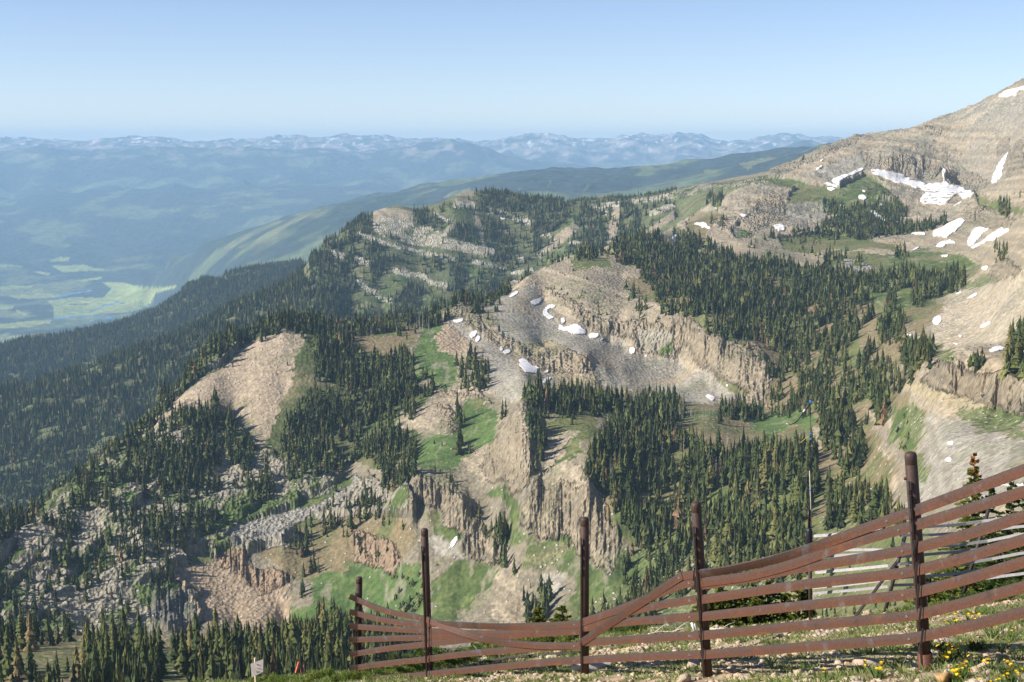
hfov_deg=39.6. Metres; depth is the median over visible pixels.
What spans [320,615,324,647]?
conifer tree
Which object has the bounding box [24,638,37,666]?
conifer tree
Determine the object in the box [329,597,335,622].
conifer tree
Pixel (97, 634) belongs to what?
conifer tree
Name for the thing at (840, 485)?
conifer tree
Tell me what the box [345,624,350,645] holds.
conifer tree
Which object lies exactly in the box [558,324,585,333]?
snow patch
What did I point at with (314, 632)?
conifer tree
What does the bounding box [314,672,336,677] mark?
shrub
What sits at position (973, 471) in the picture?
dwarf fir
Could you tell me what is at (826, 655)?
rock
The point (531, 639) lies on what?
shrub
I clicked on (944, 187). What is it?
snow patch
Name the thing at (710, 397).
snow patch
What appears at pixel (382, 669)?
shrub
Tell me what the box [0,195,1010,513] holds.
conifer forest
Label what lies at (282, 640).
conifer tree
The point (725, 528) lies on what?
conifer tree
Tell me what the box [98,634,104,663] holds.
conifer tree
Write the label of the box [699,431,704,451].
conifer tree
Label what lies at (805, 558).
steel fence
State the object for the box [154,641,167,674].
conifer tree
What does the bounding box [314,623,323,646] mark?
conifer tree
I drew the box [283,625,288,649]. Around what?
conifer tree
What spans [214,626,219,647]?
conifer tree
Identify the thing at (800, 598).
dwarf fir
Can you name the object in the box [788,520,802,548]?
conifer tree
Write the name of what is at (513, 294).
snow patch
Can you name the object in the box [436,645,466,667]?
shrub
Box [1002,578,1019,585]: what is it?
shrub
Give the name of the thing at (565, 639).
shrub
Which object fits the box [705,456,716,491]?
conifer tree
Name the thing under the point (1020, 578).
dwarf fir
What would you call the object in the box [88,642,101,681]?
conifer tree
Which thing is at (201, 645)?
conifer tree
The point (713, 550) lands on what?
conifer tree
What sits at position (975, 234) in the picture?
snow patch
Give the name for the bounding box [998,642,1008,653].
yellow flower
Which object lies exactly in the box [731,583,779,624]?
dwarf fir
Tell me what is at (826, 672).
yellow flower
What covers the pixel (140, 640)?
conifer tree
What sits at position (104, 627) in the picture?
conifer tree
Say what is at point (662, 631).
dead branch
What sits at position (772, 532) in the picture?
conifer tree
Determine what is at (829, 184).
snow patch
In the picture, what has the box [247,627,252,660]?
conifer tree
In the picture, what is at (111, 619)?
conifer tree
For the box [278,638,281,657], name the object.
conifer tree
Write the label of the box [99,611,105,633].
conifer tree
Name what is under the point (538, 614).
dwarf fir
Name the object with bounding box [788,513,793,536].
conifer tree
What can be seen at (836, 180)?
snow patch
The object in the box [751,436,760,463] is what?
conifer tree
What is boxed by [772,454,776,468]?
conifer tree
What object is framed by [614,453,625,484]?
conifer tree
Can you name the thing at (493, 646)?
shrub
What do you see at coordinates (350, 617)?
conifer tree
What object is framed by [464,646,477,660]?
shrub
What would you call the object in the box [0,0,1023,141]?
sky
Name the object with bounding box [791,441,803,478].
conifer tree
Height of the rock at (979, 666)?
0.063 m
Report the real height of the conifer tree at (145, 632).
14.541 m
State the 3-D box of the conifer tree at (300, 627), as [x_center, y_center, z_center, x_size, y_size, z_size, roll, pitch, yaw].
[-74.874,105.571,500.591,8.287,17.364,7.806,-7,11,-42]
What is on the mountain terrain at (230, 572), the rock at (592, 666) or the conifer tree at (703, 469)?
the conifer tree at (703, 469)
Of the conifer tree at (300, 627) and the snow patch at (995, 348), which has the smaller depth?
the conifer tree at (300, 627)
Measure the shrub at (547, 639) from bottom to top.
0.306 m
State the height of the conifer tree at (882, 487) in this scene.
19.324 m
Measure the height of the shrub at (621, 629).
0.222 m
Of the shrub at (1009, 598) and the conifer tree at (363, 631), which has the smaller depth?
the shrub at (1009, 598)
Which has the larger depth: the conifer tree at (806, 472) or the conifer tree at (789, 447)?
the conifer tree at (789, 447)
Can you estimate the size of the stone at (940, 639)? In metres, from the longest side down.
0.286 x 0.226 x 0.077 m
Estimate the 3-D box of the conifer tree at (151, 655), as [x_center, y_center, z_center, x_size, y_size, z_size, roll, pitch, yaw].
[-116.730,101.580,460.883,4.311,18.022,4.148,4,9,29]
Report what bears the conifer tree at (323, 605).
on the mountain terrain at (230, 572)
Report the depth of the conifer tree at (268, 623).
491.59 m
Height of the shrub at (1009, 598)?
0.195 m
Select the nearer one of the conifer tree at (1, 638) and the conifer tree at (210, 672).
the conifer tree at (210, 672)
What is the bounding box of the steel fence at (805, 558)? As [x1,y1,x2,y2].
[349,451,1023,678]
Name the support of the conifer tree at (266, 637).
on the mountain terrain at (230, 572)
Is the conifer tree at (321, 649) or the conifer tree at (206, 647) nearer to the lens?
the conifer tree at (321, 649)
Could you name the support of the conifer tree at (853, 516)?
on the mountain terrain at (230, 572)
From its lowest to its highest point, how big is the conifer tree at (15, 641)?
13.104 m
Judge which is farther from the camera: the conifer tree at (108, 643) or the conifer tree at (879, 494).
the conifer tree at (879, 494)
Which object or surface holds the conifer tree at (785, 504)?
on the mountain terrain at (230, 572)
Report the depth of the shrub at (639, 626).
24.51 m
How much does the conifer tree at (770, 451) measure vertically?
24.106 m
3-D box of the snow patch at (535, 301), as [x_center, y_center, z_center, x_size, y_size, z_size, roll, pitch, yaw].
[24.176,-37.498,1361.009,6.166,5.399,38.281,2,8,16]
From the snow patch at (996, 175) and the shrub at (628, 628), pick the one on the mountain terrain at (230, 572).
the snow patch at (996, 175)
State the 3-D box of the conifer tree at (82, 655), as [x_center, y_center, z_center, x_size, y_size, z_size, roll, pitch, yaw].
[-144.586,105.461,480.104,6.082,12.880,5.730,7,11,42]
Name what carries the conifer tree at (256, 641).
on the mountain terrain at (230, 572)
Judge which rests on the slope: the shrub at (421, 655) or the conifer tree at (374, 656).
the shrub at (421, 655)
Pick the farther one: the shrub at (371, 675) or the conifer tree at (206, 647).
the conifer tree at (206, 647)
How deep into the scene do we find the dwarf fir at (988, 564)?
25.25 m
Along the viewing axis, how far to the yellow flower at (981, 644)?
14.24 m
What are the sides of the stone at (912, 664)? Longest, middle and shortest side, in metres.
0.336 x 0.220 x 0.134 m
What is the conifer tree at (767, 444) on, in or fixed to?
on the mountain terrain at (230, 572)
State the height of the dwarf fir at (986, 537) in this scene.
2.875 m
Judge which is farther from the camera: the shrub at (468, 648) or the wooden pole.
the shrub at (468, 648)
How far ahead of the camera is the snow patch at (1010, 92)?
2180.31 m
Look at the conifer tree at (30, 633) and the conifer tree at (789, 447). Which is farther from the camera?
the conifer tree at (789, 447)
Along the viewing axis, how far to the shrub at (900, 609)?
20.33 m
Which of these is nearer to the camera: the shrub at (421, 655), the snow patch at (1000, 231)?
the shrub at (421, 655)
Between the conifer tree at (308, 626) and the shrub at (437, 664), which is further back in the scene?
the conifer tree at (308, 626)
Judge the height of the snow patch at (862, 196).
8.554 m
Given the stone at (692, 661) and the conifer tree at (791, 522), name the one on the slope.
the stone at (692, 661)
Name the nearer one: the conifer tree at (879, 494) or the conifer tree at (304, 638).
the conifer tree at (304, 638)
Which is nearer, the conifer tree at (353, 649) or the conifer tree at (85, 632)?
the conifer tree at (353, 649)
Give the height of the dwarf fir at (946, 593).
1.719 m
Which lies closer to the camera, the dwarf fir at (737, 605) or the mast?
the mast
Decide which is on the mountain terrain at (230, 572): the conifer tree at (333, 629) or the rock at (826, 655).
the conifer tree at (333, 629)
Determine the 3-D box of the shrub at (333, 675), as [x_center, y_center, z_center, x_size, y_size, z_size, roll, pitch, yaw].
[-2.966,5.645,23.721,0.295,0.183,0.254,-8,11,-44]
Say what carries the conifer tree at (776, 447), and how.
on the mountain terrain at (230, 572)
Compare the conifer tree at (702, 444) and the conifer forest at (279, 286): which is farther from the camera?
the conifer forest at (279, 286)
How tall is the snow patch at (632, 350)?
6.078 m
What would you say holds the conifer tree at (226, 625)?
on the mountain terrain at (230, 572)
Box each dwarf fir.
[527,606,547,622]
[549,605,573,621]
[685,602,728,626]
[709,587,745,627]
[717,598,757,626]
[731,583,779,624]
[751,580,785,623]
[762,592,799,623]
[787,576,808,620]
[798,589,817,619]
[903,577,947,604]
[931,452,1004,597]
[931,542,987,600]
[939,533,1018,600]
[958,488,1002,592]
[976,529,1023,587]
[986,482,1023,580]
[996,481,1020,560]
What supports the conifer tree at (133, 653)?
on the mountain terrain at (230, 572)
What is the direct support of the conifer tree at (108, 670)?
on the mountain terrain at (230, 572)
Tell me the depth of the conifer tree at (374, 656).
449.48 m
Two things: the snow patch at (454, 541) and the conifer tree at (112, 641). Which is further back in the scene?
the snow patch at (454, 541)
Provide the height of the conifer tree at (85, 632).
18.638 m
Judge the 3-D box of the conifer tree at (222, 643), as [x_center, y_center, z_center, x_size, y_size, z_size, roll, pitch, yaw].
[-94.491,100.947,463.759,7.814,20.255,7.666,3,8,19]
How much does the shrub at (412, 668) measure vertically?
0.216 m
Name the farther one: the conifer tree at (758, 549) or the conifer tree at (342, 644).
the conifer tree at (758, 549)
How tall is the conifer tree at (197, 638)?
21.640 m
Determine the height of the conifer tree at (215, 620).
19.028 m
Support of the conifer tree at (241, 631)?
on the mountain terrain at (230, 572)
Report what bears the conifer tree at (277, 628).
on the mountain terrain at (230, 572)
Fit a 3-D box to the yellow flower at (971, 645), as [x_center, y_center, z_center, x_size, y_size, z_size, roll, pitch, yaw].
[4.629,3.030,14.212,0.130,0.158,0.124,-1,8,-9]
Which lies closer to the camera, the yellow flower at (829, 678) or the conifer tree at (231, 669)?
the yellow flower at (829, 678)
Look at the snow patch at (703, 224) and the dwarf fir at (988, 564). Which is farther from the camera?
the snow patch at (703, 224)
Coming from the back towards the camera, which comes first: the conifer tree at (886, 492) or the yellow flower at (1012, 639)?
the conifer tree at (886, 492)
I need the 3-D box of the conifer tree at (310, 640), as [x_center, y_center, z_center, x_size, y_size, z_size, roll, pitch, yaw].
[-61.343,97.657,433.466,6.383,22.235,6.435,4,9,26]
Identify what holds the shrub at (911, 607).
on the slope
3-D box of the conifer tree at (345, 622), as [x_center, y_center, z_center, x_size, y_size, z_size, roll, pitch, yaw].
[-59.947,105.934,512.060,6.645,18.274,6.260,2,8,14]
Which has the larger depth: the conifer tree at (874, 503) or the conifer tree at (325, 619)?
the conifer tree at (874, 503)
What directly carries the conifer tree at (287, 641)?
on the mountain terrain at (230, 572)
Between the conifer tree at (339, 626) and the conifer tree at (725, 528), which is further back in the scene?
the conifer tree at (725, 528)
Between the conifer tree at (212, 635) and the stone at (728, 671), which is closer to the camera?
the stone at (728, 671)
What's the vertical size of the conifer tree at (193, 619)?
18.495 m
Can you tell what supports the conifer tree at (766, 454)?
on the mountain terrain at (230, 572)
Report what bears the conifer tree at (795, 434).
on the mountain terrain at (230, 572)
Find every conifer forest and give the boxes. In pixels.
[0,185,723,456]
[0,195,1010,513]
[0,240,1023,681]
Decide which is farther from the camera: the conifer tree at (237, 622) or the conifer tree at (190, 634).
the conifer tree at (237, 622)
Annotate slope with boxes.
[229,598,1023,681]
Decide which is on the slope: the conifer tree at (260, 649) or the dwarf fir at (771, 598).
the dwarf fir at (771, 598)
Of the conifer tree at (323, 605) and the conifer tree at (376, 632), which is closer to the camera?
the conifer tree at (376, 632)
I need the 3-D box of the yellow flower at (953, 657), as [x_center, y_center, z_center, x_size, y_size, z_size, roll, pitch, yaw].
[4.054,2.918,13.123,0.154,0.167,0.130,-1,8,-6]
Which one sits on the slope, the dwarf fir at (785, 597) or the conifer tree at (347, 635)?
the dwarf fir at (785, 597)
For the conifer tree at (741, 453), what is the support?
on the mountain terrain at (230, 572)
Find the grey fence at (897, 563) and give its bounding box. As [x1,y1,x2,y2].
[813,508,1023,615]
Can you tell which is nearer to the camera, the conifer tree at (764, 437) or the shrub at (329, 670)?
the shrub at (329, 670)
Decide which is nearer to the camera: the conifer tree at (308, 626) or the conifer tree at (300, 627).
the conifer tree at (300, 627)
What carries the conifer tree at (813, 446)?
on the mountain terrain at (230, 572)
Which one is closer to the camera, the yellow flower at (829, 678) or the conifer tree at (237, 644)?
the yellow flower at (829, 678)
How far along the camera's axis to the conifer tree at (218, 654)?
419.69 m
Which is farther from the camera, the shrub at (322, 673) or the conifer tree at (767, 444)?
the conifer tree at (767, 444)
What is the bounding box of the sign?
[251,658,263,681]
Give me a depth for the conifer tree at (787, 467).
790.68 m
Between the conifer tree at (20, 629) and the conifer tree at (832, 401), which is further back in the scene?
the conifer tree at (832, 401)
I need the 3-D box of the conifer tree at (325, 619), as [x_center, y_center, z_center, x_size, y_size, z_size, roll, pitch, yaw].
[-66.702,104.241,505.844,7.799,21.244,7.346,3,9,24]
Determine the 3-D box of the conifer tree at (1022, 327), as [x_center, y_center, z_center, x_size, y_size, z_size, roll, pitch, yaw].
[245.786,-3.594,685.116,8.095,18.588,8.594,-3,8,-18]
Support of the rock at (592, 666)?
on the slope
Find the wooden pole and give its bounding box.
[472,651,579,664]
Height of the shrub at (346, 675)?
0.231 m
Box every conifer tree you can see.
[0,622,3,646]
[0,626,14,679]
[7,644,28,681]
[13,638,22,659]
[15,607,25,648]
[21,610,39,651]
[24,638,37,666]
[24,644,33,673]
[32,617,39,644]
[68,646,81,681]
[78,617,94,654]
[79,637,86,665]
[81,619,91,644]
[81,625,92,668]
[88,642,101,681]
[89,621,95,637]
[95,624,100,643]
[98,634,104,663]
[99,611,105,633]
[99,629,115,662]
[102,615,109,640]
[102,636,113,681]
[108,612,118,638]
[110,620,117,660]
[118,607,127,643]
[122,642,130,666]
[130,642,137,660]
[134,607,143,651]
[137,626,144,653]
[137,633,152,679]
[143,622,149,643]
[148,629,155,666]
[152,620,156,650]
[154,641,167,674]
[155,625,169,670]
[167,623,179,664]
[174,626,188,674]
[186,617,193,652]
[187,616,208,671]
[191,609,199,634]
[197,639,207,666]
[203,623,214,654]
[204,640,209,667]
[204,641,217,681]
[210,608,220,633]
[210,629,214,644]
[213,639,226,676]
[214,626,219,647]
[218,623,230,663]
[222,635,230,665]
[224,618,229,640]
[227,643,235,678]
[228,618,242,655]
[235,613,239,635]
[238,619,243,641]
[244,621,249,643]
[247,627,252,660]
[251,640,255,663]
[253,628,258,653]
[258,626,262,640]
[258,642,262,659]
[264,615,270,637]
[264,629,271,646]
[265,633,271,666]
[269,627,278,650]
[271,617,280,641]
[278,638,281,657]
[280,643,286,659]
[281,631,285,649]
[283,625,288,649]
[285,614,301,651]
[286,634,291,652]
[298,621,302,636]
[300,619,307,652]
[303,628,313,669]
[307,621,311,632]
[312,622,316,639]
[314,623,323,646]
[318,596,328,622]
[319,638,323,662]
[320,606,331,638]
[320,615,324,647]
[323,625,334,648]
[324,637,335,669]
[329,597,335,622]
[329,612,332,629]
[330,616,336,638]
[332,614,346,648]
[334,632,341,664]
[335,609,343,629]
[339,631,348,658]
[342,611,350,636]
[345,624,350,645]
[347,630,354,662]
[348,609,353,632]
[362,607,365,642]
[368,631,380,662]
[370,621,385,656]
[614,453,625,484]
[648,553,653,583]
[698,452,706,486]
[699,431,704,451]
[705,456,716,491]
[708,529,717,563]
[713,540,722,567]
[721,514,733,543]
[739,446,743,476]
[739,461,749,494]
[749,540,761,570]
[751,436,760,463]
[759,431,766,454]
[759,444,773,475]
[759,447,769,478]
[760,459,769,492]
[761,434,768,458]
[765,504,779,539]
[767,483,779,517]
[772,430,779,458]
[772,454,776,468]
[781,491,786,517]
[785,450,791,483]
[787,439,792,460]
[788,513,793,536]
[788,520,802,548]
[790,472,799,503]
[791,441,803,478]
[791,475,799,506]
[792,430,801,449]
[801,489,807,519]
[802,456,811,484]
[803,425,819,460]
[811,457,820,485]
[826,390,836,414]
[832,469,845,502]
[847,486,857,522]
[861,482,879,519]
[877,475,884,496]
[877,482,880,499]
[884,479,888,503]
[1000,323,1014,357]
[1009,339,1022,371]
[1012,319,1023,351]
[1020,315,1023,348]
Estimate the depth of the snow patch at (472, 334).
1245.84 m
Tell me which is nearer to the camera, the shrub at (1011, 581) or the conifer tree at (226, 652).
the shrub at (1011, 581)
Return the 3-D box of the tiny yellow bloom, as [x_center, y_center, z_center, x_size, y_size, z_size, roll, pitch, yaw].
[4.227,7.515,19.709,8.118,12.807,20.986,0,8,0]
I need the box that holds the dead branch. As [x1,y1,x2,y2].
[648,621,689,633]
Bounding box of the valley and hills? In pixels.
[0,132,847,342]
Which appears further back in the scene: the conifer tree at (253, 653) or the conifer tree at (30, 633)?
the conifer tree at (30, 633)
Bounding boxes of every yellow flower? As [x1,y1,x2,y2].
[819,667,832,681]
[825,667,837,680]
[869,663,883,678]
[942,648,959,662]
[969,637,981,650]
[973,635,986,649]
[984,626,993,638]
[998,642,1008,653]
[1006,630,1017,642]
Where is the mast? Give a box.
[786,400,812,619]
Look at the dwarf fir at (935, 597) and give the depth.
23.74 m
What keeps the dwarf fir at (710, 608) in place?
on the slope
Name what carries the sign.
on the slope
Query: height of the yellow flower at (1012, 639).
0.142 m
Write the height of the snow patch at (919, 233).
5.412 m
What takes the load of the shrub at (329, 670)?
on the slope
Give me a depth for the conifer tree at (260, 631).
501.12 m
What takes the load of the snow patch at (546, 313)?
on the mountain terrain at (230, 572)
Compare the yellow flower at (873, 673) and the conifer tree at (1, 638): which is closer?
the yellow flower at (873, 673)
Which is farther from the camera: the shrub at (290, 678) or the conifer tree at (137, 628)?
the conifer tree at (137, 628)
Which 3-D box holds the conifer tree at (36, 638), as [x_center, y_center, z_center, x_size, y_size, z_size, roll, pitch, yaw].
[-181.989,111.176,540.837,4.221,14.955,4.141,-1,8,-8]
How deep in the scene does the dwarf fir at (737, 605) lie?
28.38 m
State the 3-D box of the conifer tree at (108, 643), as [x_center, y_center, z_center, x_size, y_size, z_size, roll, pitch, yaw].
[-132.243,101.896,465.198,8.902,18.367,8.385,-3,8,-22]
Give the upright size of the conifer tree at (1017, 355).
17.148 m
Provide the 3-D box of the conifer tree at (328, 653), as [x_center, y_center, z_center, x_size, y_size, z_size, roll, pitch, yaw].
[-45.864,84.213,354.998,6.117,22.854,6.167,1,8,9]
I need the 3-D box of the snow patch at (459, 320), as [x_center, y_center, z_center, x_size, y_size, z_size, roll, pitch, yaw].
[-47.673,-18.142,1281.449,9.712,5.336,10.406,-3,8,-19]
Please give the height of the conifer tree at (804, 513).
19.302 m
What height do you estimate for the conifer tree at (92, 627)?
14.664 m
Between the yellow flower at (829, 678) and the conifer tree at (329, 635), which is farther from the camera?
the conifer tree at (329, 635)
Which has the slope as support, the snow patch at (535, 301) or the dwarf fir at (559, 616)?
the dwarf fir at (559, 616)
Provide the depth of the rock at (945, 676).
11.74 m
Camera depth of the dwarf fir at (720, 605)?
28.39 m
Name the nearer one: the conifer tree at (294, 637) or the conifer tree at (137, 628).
the conifer tree at (294, 637)
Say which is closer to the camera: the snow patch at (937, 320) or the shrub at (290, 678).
the shrub at (290, 678)
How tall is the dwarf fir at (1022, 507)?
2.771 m
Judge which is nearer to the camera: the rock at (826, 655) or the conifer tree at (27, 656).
the rock at (826, 655)
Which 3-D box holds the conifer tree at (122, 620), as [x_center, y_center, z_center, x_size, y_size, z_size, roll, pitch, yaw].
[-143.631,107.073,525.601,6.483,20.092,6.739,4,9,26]
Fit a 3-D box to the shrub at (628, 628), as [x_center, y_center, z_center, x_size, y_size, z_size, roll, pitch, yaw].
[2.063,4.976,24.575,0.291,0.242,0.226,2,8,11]
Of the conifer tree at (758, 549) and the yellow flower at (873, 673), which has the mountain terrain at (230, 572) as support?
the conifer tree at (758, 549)
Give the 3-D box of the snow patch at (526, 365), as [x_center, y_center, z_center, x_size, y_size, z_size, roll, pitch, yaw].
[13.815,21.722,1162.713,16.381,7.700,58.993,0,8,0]
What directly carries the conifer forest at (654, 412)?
on the mountain terrain at (230, 572)
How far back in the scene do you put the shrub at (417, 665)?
23.82 m
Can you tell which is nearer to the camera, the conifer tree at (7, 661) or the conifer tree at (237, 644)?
the conifer tree at (7, 661)
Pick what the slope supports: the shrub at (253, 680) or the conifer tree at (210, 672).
the shrub at (253, 680)
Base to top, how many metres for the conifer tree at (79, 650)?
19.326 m
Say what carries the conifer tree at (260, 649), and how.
on the mountain terrain at (230, 572)
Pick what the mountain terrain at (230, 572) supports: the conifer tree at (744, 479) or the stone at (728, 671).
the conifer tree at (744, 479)
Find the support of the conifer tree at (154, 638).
on the mountain terrain at (230, 572)
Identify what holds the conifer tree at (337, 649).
on the mountain terrain at (230, 572)
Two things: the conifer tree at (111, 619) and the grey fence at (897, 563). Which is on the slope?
the grey fence at (897, 563)
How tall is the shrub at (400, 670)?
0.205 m
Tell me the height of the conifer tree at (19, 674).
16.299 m
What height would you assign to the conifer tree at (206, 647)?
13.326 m
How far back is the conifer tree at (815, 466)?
763.01 m
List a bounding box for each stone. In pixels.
[676,673,690,681]
[687,659,699,665]
[717,668,732,673]
[852,657,883,667]
[904,663,917,669]
[939,637,956,641]
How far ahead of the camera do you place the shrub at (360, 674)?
23.62 m
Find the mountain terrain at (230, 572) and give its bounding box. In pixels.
[0,78,1023,681]
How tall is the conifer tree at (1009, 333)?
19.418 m
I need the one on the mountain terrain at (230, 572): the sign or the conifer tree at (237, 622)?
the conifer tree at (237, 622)
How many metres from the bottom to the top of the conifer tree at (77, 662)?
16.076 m
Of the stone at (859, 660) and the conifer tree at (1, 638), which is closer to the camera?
the stone at (859, 660)
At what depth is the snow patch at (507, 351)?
1205.02 m
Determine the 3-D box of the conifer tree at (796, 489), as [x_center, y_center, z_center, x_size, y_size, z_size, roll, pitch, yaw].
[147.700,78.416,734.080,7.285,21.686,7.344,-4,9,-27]
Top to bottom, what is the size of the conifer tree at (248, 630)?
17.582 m
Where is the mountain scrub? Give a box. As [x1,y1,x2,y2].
[355,157,1023,611]
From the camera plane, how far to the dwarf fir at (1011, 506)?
28.19 m
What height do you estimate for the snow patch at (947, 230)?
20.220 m
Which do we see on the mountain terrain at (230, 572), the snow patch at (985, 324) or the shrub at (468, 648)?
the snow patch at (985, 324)
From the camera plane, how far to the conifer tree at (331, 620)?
543.59 m
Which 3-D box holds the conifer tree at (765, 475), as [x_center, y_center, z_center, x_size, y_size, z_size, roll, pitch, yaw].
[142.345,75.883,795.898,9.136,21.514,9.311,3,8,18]
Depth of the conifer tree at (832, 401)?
912.93 m
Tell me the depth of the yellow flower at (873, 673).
12.86 m
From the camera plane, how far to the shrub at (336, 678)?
23.71 m
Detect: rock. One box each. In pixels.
[571,662,610,672]
[822,654,834,656]
[934,672,950,681]
[977,661,988,667]
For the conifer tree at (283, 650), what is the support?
on the mountain terrain at (230, 572)
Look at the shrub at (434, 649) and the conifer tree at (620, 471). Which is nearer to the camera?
the shrub at (434, 649)
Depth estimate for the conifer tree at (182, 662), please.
464.90 m
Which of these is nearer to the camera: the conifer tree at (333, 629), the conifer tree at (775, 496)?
the conifer tree at (333, 629)
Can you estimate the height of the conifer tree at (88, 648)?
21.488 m
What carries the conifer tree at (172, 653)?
on the mountain terrain at (230, 572)
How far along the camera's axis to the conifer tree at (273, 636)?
482.27 m
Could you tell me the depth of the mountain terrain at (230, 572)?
1040.38 m
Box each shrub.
[248,674,265,681]
[265,672,288,681]
[279,674,301,681]
[294,674,313,681]
[306,668,327,678]
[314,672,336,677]
[320,666,334,675]
[324,672,338,681]
[329,675,341,681]
[338,669,351,681]
[349,669,366,679]
[363,670,384,679]
[373,666,391,675]
[390,651,413,668]
[390,665,408,673]
[402,663,422,671]
[402,665,415,672]
[406,650,424,663]
[411,646,441,665]
[433,660,450,667]
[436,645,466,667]
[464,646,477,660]
[471,642,486,658]
[481,644,501,658]
[521,637,541,641]
[533,636,551,641]
[554,635,576,641]
[612,626,627,633]
[624,625,639,632]
[631,625,646,630]
[896,606,911,611]
[902,604,914,610]
[1000,596,1014,601]
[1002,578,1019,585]
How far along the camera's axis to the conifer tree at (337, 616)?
532.42 m
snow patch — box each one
[450,536,457,547]
[453,317,462,322]
[469,331,476,337]
[503,349,510,353]
[509,291,517,296]
[519,358,538,372]
[531,297,541,304]
[543,304,555,318]
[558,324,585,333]
[588,333,598,338]
[629,347,634,353]
[694,222,709,228]
[706,394,714,400]
[773,224,784,230]
[824,182,838,187]
[832,168,863,185]
[858,194,866,199]
[871,168,973,204]
[911,232,924,234]
[932,316,941,324]
[933,218,964,237]
[936,239,954,246]
[967,227,988,246]
[971,227,1008,248]
[980,321,989,327]
[989,344,1004,351]
[991,152,1007,183]
[998,86,1023,96]
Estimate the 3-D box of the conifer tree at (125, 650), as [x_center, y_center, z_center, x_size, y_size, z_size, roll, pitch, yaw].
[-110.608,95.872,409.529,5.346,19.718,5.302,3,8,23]
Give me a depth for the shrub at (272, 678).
24.80 m
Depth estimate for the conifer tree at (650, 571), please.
785.83 m
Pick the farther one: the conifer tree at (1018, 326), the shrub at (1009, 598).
the conifer tree at (1018, 326)
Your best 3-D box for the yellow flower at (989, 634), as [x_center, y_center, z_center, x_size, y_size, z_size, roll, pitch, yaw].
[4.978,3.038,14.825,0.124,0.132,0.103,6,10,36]
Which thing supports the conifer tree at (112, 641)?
on the mountain terrain at (230, 572)
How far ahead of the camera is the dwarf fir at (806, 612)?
28.43 m
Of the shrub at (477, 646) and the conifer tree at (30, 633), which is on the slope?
the shrub at (477, 646)
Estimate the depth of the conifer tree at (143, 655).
423.70 m
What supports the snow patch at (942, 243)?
on the mountain terrain at (230, 572)
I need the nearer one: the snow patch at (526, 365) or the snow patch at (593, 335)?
the snow patch at (526, 365)
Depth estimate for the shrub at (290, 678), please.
25.44 m
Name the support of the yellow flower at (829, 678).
on the slope
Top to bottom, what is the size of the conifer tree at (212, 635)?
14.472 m
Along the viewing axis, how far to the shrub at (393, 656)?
24.27 m
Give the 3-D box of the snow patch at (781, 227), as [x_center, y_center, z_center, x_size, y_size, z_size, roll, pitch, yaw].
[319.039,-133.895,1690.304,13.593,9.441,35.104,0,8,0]
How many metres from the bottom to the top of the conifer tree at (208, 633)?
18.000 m
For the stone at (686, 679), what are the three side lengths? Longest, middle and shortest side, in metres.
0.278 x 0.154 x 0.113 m
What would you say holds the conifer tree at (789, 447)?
on the mountain terrain at (230, 572)
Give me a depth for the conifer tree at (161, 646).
467.41 m
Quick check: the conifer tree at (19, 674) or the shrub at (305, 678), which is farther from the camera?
the conifer tree at (19, 674)
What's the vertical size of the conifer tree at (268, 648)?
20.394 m
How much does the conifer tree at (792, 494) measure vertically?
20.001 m

